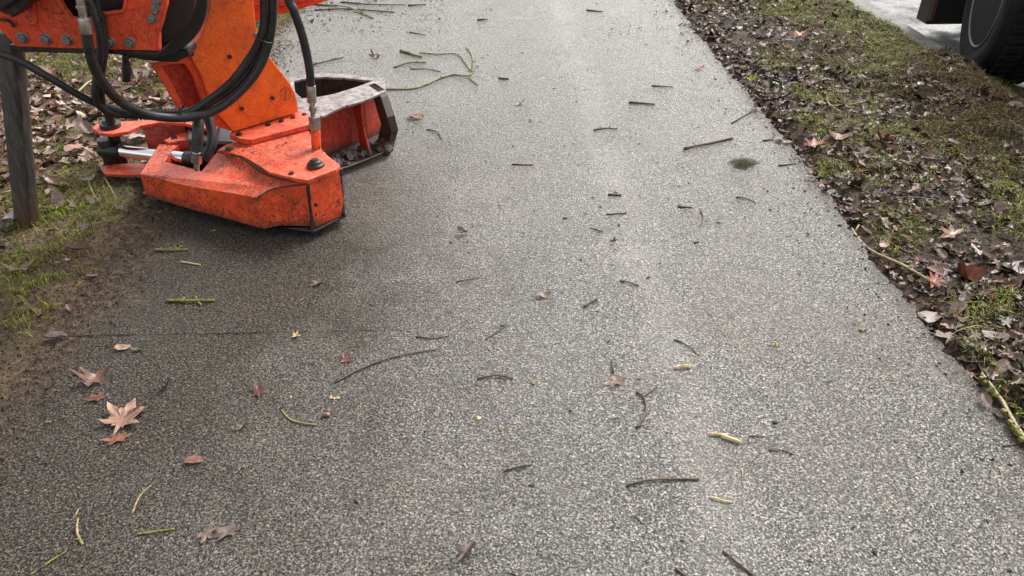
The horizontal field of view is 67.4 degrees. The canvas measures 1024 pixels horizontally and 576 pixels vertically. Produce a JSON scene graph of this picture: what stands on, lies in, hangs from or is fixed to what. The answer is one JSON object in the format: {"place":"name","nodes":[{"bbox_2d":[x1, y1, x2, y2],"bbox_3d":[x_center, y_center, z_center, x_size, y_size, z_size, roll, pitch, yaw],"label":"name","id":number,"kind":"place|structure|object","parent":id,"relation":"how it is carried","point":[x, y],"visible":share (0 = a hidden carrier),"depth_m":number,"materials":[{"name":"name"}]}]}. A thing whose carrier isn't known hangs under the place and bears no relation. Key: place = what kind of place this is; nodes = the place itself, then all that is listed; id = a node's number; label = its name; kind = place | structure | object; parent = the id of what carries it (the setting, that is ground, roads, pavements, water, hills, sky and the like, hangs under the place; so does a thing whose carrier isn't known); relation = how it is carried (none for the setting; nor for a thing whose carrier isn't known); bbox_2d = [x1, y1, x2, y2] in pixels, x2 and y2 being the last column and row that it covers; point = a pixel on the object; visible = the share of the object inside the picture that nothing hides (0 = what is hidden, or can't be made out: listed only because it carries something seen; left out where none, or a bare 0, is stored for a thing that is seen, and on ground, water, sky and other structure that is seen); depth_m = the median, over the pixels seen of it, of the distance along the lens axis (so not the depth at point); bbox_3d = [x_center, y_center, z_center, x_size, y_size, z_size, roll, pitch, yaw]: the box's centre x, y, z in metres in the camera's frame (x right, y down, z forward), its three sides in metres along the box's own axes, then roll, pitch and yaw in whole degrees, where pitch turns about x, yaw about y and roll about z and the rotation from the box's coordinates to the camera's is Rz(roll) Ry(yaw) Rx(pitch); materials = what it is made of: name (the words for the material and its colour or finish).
{"place":"outdoors","nodes":[
{"label":"outdoors","id":0,"kind":"place"},
{"bbox_2d":[0,12,300,396],"bbox_3d":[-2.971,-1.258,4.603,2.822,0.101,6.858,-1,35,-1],"label":"grass","id":1,"kind":"structure","parent":0,"point":[48,253],"depth_m":3.25,"materials":[{"name":"green plant"}]},
{"bbox_2d":[0,209,13,222],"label":"fallen leaf","id":2,"kind":"object","parent":1,"relation":"on","point":[8,217],"visible":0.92,"depth_m":3.15,"materials":[{"name":"grey plant"}]},
{"bbox_2d":[1,260,33,269],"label":"fallen leaf","id":3,"kind":"object","parent":1,"relation":"on","point":[23,266],"visible":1,"depth_m":2.88,"materials":[{"name":"brown plant"}]},
{"bbox_2d":[0,31,39,228],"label":"wooden post","id":4,"kind":"object","parent":1,"relation":"on","point":[16,116],"visible":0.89,"depth_m":2.99,"materials":[{"name":"grey wood"}]},
{"bbox_2d":[34,146,55,155],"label":"fallen leaf","id":5,"kind":"object","parent":1,"relation":"on","point":[44,152],"visible":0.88,"depth_m":3.72,"materials":[{"name":"beige plant"}]},
{"bbox_2d":[66,199,80,208],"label":"verge leaf","id":6,"kind":"object","parent":1,"relation":"on","point":[71,201],"visible":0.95,"depth_m":3.31,"materials":[{"name":"brown plant"}]},
{"bbox_2d":[66,243,89,249],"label":"verge leaf","id":7,"kind":"object","parent":1,"relation":"on","point":[78,246],"visible":1,"depth_m":2.99,"materials":[{"name":"brown plant"}]},
{"bbox_2d":[80,221,88,231],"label":"verge leaf","id":8,"kind":"object","parent":1,"relation":"on","point":[84,225],"visible":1,"depth_m":3.14,"materials":[{"name":"brown plant"}]},
{"bbox_2d":[72,77,107,96],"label":"twig","id":9,"kind":"object","parent":1,"relation":"on","point":[85,84],"visible":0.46,"depth_m":4.50,"materials":[{"name":"beige wood"}]},
{"bbox_2d":[86,194,99,203],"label":"verge leaf","id":10,"kind":"object","parent":1,"relation":"on","point":[91,200],"visible":0.92,"depth_m":3.33,"materials":[{"name":"brown plant"}]},
{"bbox_2d":[87,179,99,200],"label":"twig","id":11,"kind":"object","parent":1,"relation":"on","point":[92,192],"visible":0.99,"depth_m":3.39,"materials":[{"name":"beige wood"}]},
{"bbox_2d":[133,68,141,76],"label":"verge leaf","id":12,"kind":"object","parent":1,"relation":"on","point":[136,72],"visible":0.98,"depth_m":4.66,"materials":[{"name":"beige plant"}]},
{"bbox_2d":[0,21,288,314],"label":"leaf litter","id":13,"kind":"object","parent":1,"relation":"on","point":[85,125],"visible":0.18,"depth_m":3.96,"materials":[{"name":"brown plant"}]},
{"bbox_2d":[122,85,136,89],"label":"verge leaf","id":14,"kind":"object","parent":13,"relation":"on","point":[126,87],"visible":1,"depth_m":4.47,"materials":[{"name":"brown plant"}]},
{"bbox_2d":[0,40,315,536],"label":"soil crumbs","id":15,"kind":"object","parent":1,"relation":"on","point":[51,354],"visible":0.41,"depth_m":2.77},
{"bbox_2d":[0,0,1023,575],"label":"path","id":16,"kind":"structure","parent":0,"point":[824,490],"depth_m":2.46,"materials":[{"name":"grey asphalt"}]},
{"bbox_2d":[39,375,57,399],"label":"fallen leaf","id":17,"kind":"object","parent":16,"relation":"on","point":[48,386],"visible":1,"depth_m":2.32,"materials":[{"name":"brown plant"}]},
{"bbox_2d":[30,551,66,574],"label":"twig","id":18,"kind":"object","parent":16,"relation":"on","point":[42,566],"visible":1,"depth_m":1.85,"materials":[{"name":"green wood"}]},
{"bbox_2d":[46,331,67,336],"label":"fallen leaf","id":19,"kind":"object","parent":16,"relation":"on","point":[54,333],"visible":1,"depth_m":2.57,"materials":[{"name":"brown plant"}]},
{"bbox_2d":[75,518,83,544],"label":"twig","id":20,"kind":"object","parent":16,"relation":"on","point":[77,534],"visible":1,"depth_m":1.92,"materials":[{"name":"beige wood"}]},
{"bbox_2d":[69,365,109,385],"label":"fallen leaf","id":21,"kind":"object","parent":16,"relation":"on","point":[91,378],"visible":1,"depth_m":2.39,"materials":[{"name":"brown plant"}]},
{"bbox_2d":[83,392,106,400],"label":"fallen leaf","id":22,"kind":"object","parent":16,"relation":"on","point":[94,397],"visible":1,"depth_m":2.33,"materials":[{"name":"brown plant"}]},
{"bbox_2d":[100,431,130,444],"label":"fallen leaf","id":23,"kind":"object","parent":16,"relation":"on","point":[115,438],"visible":1,"depth_m":2.19,"materials":[{"name":"brown plant"}]},
{"bbox_2d":[114,344,130,349],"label":"fallen leaf","id":24,"kind":"object","parent":16,"relation":"on","point":[121,346],"visible":1,"depth_m":2.53,"materials":[{"name":"beige plant"}]},
{"bbox_2d":[99,398,147,434],"bbox_3d":[-1.140,0.369,2.259,0.123,0.027,0.148,-1,35,-1],"label":"fallen leaf","id":25,"kind":"object","parent":16,"relation":"on","point":[122,417],"visible":1,"depth_m":2.26,"materials":[{"name":"brown plant"}]},
{"bbox_2d":[129,341,146,350],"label":"fallen leaf","id":26,"kind":"object","parent":16,"relation":"on","point":[141,347],"visible":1,"depth_m":2.53,"materials":[{"name":"green plant"}]},
{"bbox_2d":[131,485,151,513],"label":"twig","id":27,"kind":"object","parent":16,"relation":"on","point":[132,512],"visible":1,"depth_m":2.01,"materials":[{"name":"beige wood"}]},
{"bbox_2d":[136,400,146,410],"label":"fallen leaf","id":28,"kind":"object","parent":16,"relation":"on","point":[139,403],"visible":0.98,"depth_m":2.29,"materials":[{"name":"brown plant"}]},
{"bbox_2d":[137,528,173,534],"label":"twig","id":29,"kind":"object","parent":16,"relation":"on","point":[154,531],"visible":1,"depth_m":1.93,"materials":[{"name":"green wood"}]},
{"bbox_2d":[157,376,168,387],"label":"fallen leaf","id":30,"kind":"object","parent":16,"relation":"on","point":[165,385],"visible":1,"depth_m":2.37,"materials":[{"name":"brown plant"}]},
{"bbox_2d":[153,245,187,250],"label":"twig","id":31,"kind":"object","parent":16,"relation":"on","point":[160,249],"visible":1,"depth_m":3.03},
{"bbox_2d":[165,295,214,305],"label":"twig","id":32,"kind":"object","parent":16,"relation":"on","point":[197,300],"visible":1,"depth_m":2.74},
{"bbox_2d":[184,455,203,462],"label":"fallen leaf","id":33,"kind":"object","parent":16,"relation":"on","point":[193,459],"visible":1,"depth_m":2.12,"materials":[{"name":"brown plant"}]},
{"bbox_2d":[0,0,397,232],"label":"tree shear","id":34,"kind":"object","parent":16,"relation":"on","point":[293,151],"visible":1,"depth_m":3.10,"materials":[{"name":"orange paint"}]},
{"bbox_2d":[197,520,216,542],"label":"fallen leaf","id":35,"kind":"object","parent":16,"relation":"on","point":[206,532],"visible":1,"depth_m":1.93,"materials":[{"name":"brown plant"}]},
{"bbox_2d":[208,521,242,539],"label":"fallen leaf","id":36,"kind":"object","parent":16,"relation":"on","point":[223,532],"visible":1,"depth_m":1.93,"materials":[{"name":"brown plant"}]},
{"bbox_2d":[235,422,247,428],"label":"fallen leaf","id":37,"kind":"object","parent":16,"relation":"on","point":[241,426],"visible":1,"depth_m":2.23,"materials":[{"name":"brown plant"}]},
{"bbox_2d":[250,380,263,396],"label":"fallen leaf","id":38,"kind":"object","parent":16,"relation":"on","point":[257,389],"visible":1,"depth_m":2.36,"materials":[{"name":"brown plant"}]},
{"bbox_2d":[280,409,314,425],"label":"twig","id":39,"kind":"object","parent":16,"relation":"on","point":[290,419],"visible":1,"depth_m":2.25,"materials":[{"name":"beige wood"}]},
{"bbox_2d":[308,278,324,285],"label":"fallen leaf","id":40,"kind":"object","parent":16,"relation":"on","point":[318,281],"visible":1,"depth_m":2.84,"materials":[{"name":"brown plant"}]},
{"bbox_2d":[321,412,330,416],"bbox_3d":[-0.549,0.373,2.272,0.028,0.015,0.021,-1,35,-1],"label":"seed","id":41,"kind":"object","parent":16,"relation":"on","point":[325,414],"visible":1,"depth_m":2.27,"materials":[{"name":"plant"}]},
{"bbox_2d":[313,56,343,64],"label":"twig","id":42,"kind":"object","parent":16,"relation":"on","point":[315,63],"visible":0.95,"depth_m":4.93,"materials":[{"name":"wood"}]},
{"bbox_2d":[315,3,373,18],"bbox_3d":[-1.329,-2.173,5.965,0.771,0.027,0.120,21,40,27],"label":"twig","id":43,"kind":"object","parent":16,"relation":"on","point":[344,6],"visible":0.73,"depth_m":6.01,"materials":[{"name":"wood"}]},
{"bbox_2d":[339,352,352,362],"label":"fallen leaf","id":44,"kind":"object","parent":16,"relation":"on","point":[344,358],"visible":1,"depth_m":2.48,"materials":[{"name":"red plant"}]},
{"bbox_2d":[314,8,394,12],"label":"twig","id":45,"kind":"object","parent":16,"relation":"on","point":[364,9],"visible":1,"depth_m":5.95,"materials":[{"name":"brown wood"}]},
{"bbox_2d":[275,0,447,35],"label":"soil crumbs","id":46,"kind":"object","parent":16,"relation":"on","point":[352,18],"visible":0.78,"depth_m":5.76,"materials":[{"name":"brown soil"}]},
{"bbox_2d":[341,1,405,4],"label":"twig","id":47,"kind":"object","parent":16,"relation":"on","point":[369,4],"visible":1,"depth_m":6.07,"materials":[{"name":"brown wood"}]},
{"bbox_2d":[369,49,382,57],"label":"fallen leaf","id":48,"kind":"object","parent":16,"relation":"on","point":[373,55],"visible":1,"depth_m":4.99,"materials":[{"name":"brown plant"}]},
{"bbox_2d":[335,348,439,382],"bbox_3d":[-0.402,0.237,2.469,0.356,0.012,0.035,-17,38,-23],"label":"twig","id":49,"kind":"object","parent":16,"relation":"on","point":[351,373],"visible":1,"depth_m":2.47,"materials":[{"name":"brown wood"}]},
{"bbox_2d":[393,61,425,67],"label":"twig","id":50,"kind":"object","parent":16,"relation":"on","point":[396,66],"visible":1,"depth_m":4.89,"materials":[{"name":"green wood"}]},
{"bbox_2d":[399,49,421,57],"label":"twig","id":51,"kind":"object","parent":16,"relation":"on","point":[406,52],"visible":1,"depth_m":5.05,"materials":[{"name":"green wood"}]},
{"bbox_2d":[408,114,424,117],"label":"fallen leaf","id":52,"kind":"object","parent":16,"relation":"on","point":[417,115],"visible":1,"depth_m":4.16,"materials":[{"name":"brown plant"}]},
{"bbox_2d":[386,47,477,89],"bbox_3d":[-0.481,-1.399,4.840,0.540,0.023,0.799,-1,35,-1],"label":"branch","id":53,"kind":"object","parent":16,"relation":"on","point":[472,71],"visible":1,"depth_m":4.70,"materials":[{"name":"green plant"}]},
{"bbox_2d":[416,335,449,338],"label":"twig","id":54,"kind":"object","parent":16,"relation":"on","point":[431,338],"visible":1,"depth_m":2.58,"materials":[{"name":"wood"}]},
{"bbox_2d":[457,226,467,232],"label":"fallen leaf","id":55,"kind":"object","parent":16,"relation":"on","point":[460,229],"visible":1,"depth_m":3.13,"materials":[{"name":"brown plant"}]},
{"bbox_2d":[456,540,476,560],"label":"fallen leaf","id":56,"kind":"object","parent":16,"relation":"on","point":[465,549],"visible":1,"depth_m":1.87,"materials":[{"name":"brown plant"}]},
{"bbox_2d":[477,372,512,379],"bbox_3d":[-0.053,0.276,2.411,0.115,0.014,0.026,-1,35,-1],"label":"bark strip","id":57,"kind":"object","parent":16,"relation":"on","point":[486,376],"visible":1,"depth_m":2.41,"materials":[{"name":"wood"}]},
{"bbox_2d":[21,0,992,575],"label":"grit","id":58,"kind":"object","parent":16,"relation":"on","point":[563,292],"visible":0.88,"depth_m":2.33,"materials":[{"name":"gravel"}]},
{"bbox_2d":[504,464,531,471],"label":"twig","id":59,"kind":"object","parent":16,"relation":"on","point":[514,467],"visible":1,"depth_m":2.10,"materials":[{"name":"wood"}]},
{"bbox_2d":[538,291,550,297],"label":"fallen leaf","id":60,"kind":"object","parent":16,"relation":"on","point":[545,294],"visible":1,"depth_m":2.78,"materials":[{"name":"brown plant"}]},
{"bbox_2d":[583,298,597,306],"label":"twig","id":61,"kind":"object","parent":16,"relation":"on","point":[591,301],"visible":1,"depth_m":2.74,"materials":[{"name":"wood"}]},
{"bbox_2d":[593,126,617,130],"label":"twig","id":62,"kind":"object","parent":16,"relation":"on","point":[603,128],"visible":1,"depth_m":4.02,"materials":[{"name":"wood"}]},
{"bbox_2d":[602,375,625,386],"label":"fallen leaf","id":63,"kind":"object","parent":16,"relation":"on","point":[614,381],"visible":1,"depth_m":2.39,"materials":[{"name":"brown plant"}]},
{"bbox_2d":[629,101,654,104],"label":"twig","id":64,"kind":"object","parent":16,"relation":"on","point":[632,102],"visible":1,"depth_m":4.33,"materials":[{"name":"wood"}]},
{"bbox_2d":[636,386,656,427],"bbox_3d":[0.386,0.347,2.309,0.054,0.014,0.197,14,37,19],"label":"twig","id":65,"kind":"object","parent":16,"relation":"on","point":[645,408],"visible":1,"depth_m":2.31,"materials":[{"name":"wood"}]},
{"bbox_2d":[626,475,698,486],"bbox_3d":[0.404,0.516,2.062,0.199,0.014,0.017,-4,35,-5],"label":"twig","id":66,"kind":"object","parent":16,"relation":"on","point":[656,479],"visible":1,"depth_m":2.06,"materials":[{"name":"brown wood"}]},
{"bbox_2d":[675,364,690,368],"bbox_3d":[0.544,0.251,2.446,0.052,0.017,0.013,-2,35,-4],"label":"wood chip","id":67,"kind":"object","parent":16,"relation":"on","point":[688,366],"visible":1,"depth_m":2.44,"materials":[{"name":"beige wood"}]},
{"bbox_2d":[674,339,698,355],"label":"twig","id":68,"kind":"object","parent":16,"relation":"on","point":[686,345],"visible":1,"depth_m":2.54,"materials":[{"name":"wood"}]},
{"bbox_2d":[683,137,732,149],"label":"twig","id":69,"kind":"object","parent":16,"relation":"on","point":[707,143],"visible":1,"depth_m":3.86,"materials":[{"name":"wood"}]},
{"bbox_2d":[710,496,730,502],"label":"twig","id":70,"kind":"object","parent":16,"relation":"on","point":[723,500],"visible":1,"depth_m":2.01,"materials":[{"name":"yellow wood"}]},
{"bbox_2d":[709,432,740,443],"bbox_3d":[0.610,0.424,2.197,0.089,0.012,0.024,14,37,20],"label":"wood chip","id":71,"kind":"object","parent":16,"relation":"on","point":[727,437],"visible":1,"depth_m":2.19,"materials":[{"name":"beige wood"}]},
{"bbox_2d":[722,550,752,575],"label":"twig","id":72,"kind":"object","parent":16,"relation":"on","point":[738,563],"visible":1,"depth_m":1.85,"materials":[{"name":"wood"}]},
{"bbox_2d":[729,157,760,169],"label":"moss tuft","id":73,"kind":"object","parent":16,"relation":"on","point":[744,161],"visible":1,"depth_m":3.67,"materials":[{"name":"green plant"}]},
{"bbox_2d":[650,0,1023,571],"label":"grit","id":74,"kind":"object","parent":16,"relation":"on","point":[962,471],"visible":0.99,"depth_m":2.92,"materials":[{"name":"gravel"}]},
{"bbox_2d":[15,0,1010,573],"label":"grit","id":75,"kind":"object","parent":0,"point":[527,298],"visible":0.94,"depth_m":2.63,"materials":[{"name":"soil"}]},
{"bbox_2d":[676,0,1023,444],"bbox_3d":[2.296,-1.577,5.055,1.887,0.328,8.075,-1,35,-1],"label":"grass","id":76,"kind":"structure","parent":0,"point":[890,47],"depth_m":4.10,"materials":[{"name":"green plant"}]},
{"bbox_2d":[793,25,810,35],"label":"fallen leaf","id":77,"kind":"object","parent":76,"relation":"on","point":[798,33],"visible":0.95,"depth_m":5.43,"materials":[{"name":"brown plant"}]},
{"bbox_2d":[804,137,825,147],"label":"fallen leaf","id":78,"kind":"object","parent":76,"relation":"on","point":[813,142],"visible":1,"depth_m":3.82,"materials":[{"name":"brown plant"}]},
{"bbox_2d":[829,130,850,139],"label":"fallen leaf","id":79,"kind":"object","parent":76,"relation":"on","point":[834,135],"visible":1,"depth_m":3.88,"materials":[{"name":"brown plant"}]},
{"bbox_2d":[824,92,869,111],"bbox_3d":[1.835,-1.065,4.367,0.308,0.031,0.253,-25,42,-31],"label":"twig","id":80,"kind":"object","parent":76,"relation":"on","point":[831,106],"visible":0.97,"depth_m":4.32,"materials":[{"name":"beige wood"}]},
{"bbox_2d":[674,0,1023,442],"bbox_3d":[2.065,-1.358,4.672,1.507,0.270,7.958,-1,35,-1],"label":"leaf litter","id":81,"kind":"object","parent":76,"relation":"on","point":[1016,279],"visible":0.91,"depth_m":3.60,"materials":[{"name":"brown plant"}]},
{"bbox_2d":[892,197,939,200],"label":"twig","id":82,"kind":"object","parent":81,"relation":"on","point":[915,197],"visible":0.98,"depth_m":3.35,"materials":[{"name":"wood"}]},
{"bbox_2d":[927,271,944,287],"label":"fallen leaf","id":83,"kind":"object","parent":81,"relation":"on","point":[934,278],"visible":1,"depth_m":2.82,"materials":[{"name":"brown plant"}]},
{"bbox_2d":[940,322,959,329],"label":"fallen leaf","id":84,"kind":"object","parent":81,"relation":"on","point":[946,325],"visible":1,"depth_m":2.63,"materials":[{"name":"brown plant"}]},
{"bbox_2d":[945,289,954,296],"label":"verge leaf","id":85,"kind":"object","parent":81,"relation":"on","point":[949,291],"visible":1,"depth_m":2.78,"materials":[{"name":"brown plant"}]},
{"bbox_2d":[957,259,984,282],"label":"fallen leaf","id":86,"kind":"object","parent":81,"relation":"on","point":[975,273],"visible":1,"depth_m":2.85,"materials":[{"name":"brown plant"}]},
{"bbox_2d":[970,152,977,159],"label":"verge leaf","id":87,"kind":"object","parent":81,"relation":"on","point":[972,154],"visible":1,"depth_m":3.69,"materials":[{"name":"brown plant"}]},
{"bbox_2d":[982,330,1009,341],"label":"fallen leaf","id":88,"kind":"object","parent":81,"relation":"on","point":[1001,335],"visible":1,"depth_m":2.57,"materials":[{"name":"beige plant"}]},
{"bbox_2d":[859,147,868,152],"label":"verge leaf","id":89,"kind":"object","parent":76,"relation":"on","point":[863,149],"visible":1,"depth_m":3.77,"materials":[{"name":"brown plant"}]},
{"bbox_2d":[879,240,890,246],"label":"fallen leaf","id":90,"kind":"object","parent":76,"relation":"on","point":[883,244],"visible":1,"depth_m":3.09,"materials":[{"name":"beige plant"}]},
{"bbox_2d":[876,129,895,141],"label":"fallen leaf","id":91,"kind":"object","parent":76,"relation":"on","point":[885,136],"visible":1,"depth_m":3.80,"materials":[{"name":"brown plant"}]},
{"bbox_2d":[851,224,936,285],"bbox_3d":[1.471,-0.132,3.010,0.073,0.046,0.492,-7,35,-10],"label":"twig","id":92,"kind":"object","parent":76,"relation":"on","point":[898,263],"visible":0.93,"depth_m":2.96,"materials":[{"name":"brown wood"}]},
{"bbox_2d":[918,311,941,322],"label":"fallen leaf","id":93,"kind":"object","parent":76,"relation":"on","point":[930,316],"visible":1,"depth_m":2.69,"materials":[{"name":"beige plant"}]},
{"bbox_2d":[940,224,965,237],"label":"fallen leaf","id":94,"kind":"object","parent":76,"relation":"on","point":[951,231],"visible":1,"depth_m":3.13,"materials":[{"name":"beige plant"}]},
{"bbox_2d":[945,325,986,344],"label":"twig","id":95,"kind":"object","parent":76,"relation":"on","point":[947,340],"visible":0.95,"depth_m":2.61,"materials":[{"name":"beige wood"}]},
{"bbox_2d":[989,171,997,178],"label":"verge leaf","id":96,"kind":"object","parent":76,"relation":"on","point":[994,174],"visible":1,"depth_m":3.52,"materials":[{"name":"brown plant"}]},
{"bbox_2d":[978,372,1023,442],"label":"mossy branch","id":97,"kind":"object","parent":76,"relation":"on","point":[1015,428],"visible":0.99,"depth_m":2.26,"materials":[{"name":"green plant"}]},
{"bbox_2d":[1003,261,1023,272],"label":"fallen leaf","id":98,"kind":"object","parent":76,"relation":"on","point":[1018,263],"visible":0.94,"depth_m":2.94,"materials":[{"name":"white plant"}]},
{"bbox_2d":[868,0,1023,86],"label":"road","id":99,"kind":"structure","parent":0,"point":[943,35],"depth_m":5.90,"materials":[{"name":"grey asphalt"}]},
{"bbox_2d":[916,0,1023,83],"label":"truck","id":100,"kind":"object","parent":99,"relation":"on","point":[992,38],"visible":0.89,"depth_m":4.63,"materials":[{"name":"rubber"}]},
{"label":"ground","id":101,"kind":"structure","parent":0,"visible":0},
{"bbox_2d":[850,0,954,54],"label":"kerb","id":102,"kind":"structure","parent":101,"relation":"on","point":[924,41],"depth_m":5.73,"materials":[{"name":"concrete"}]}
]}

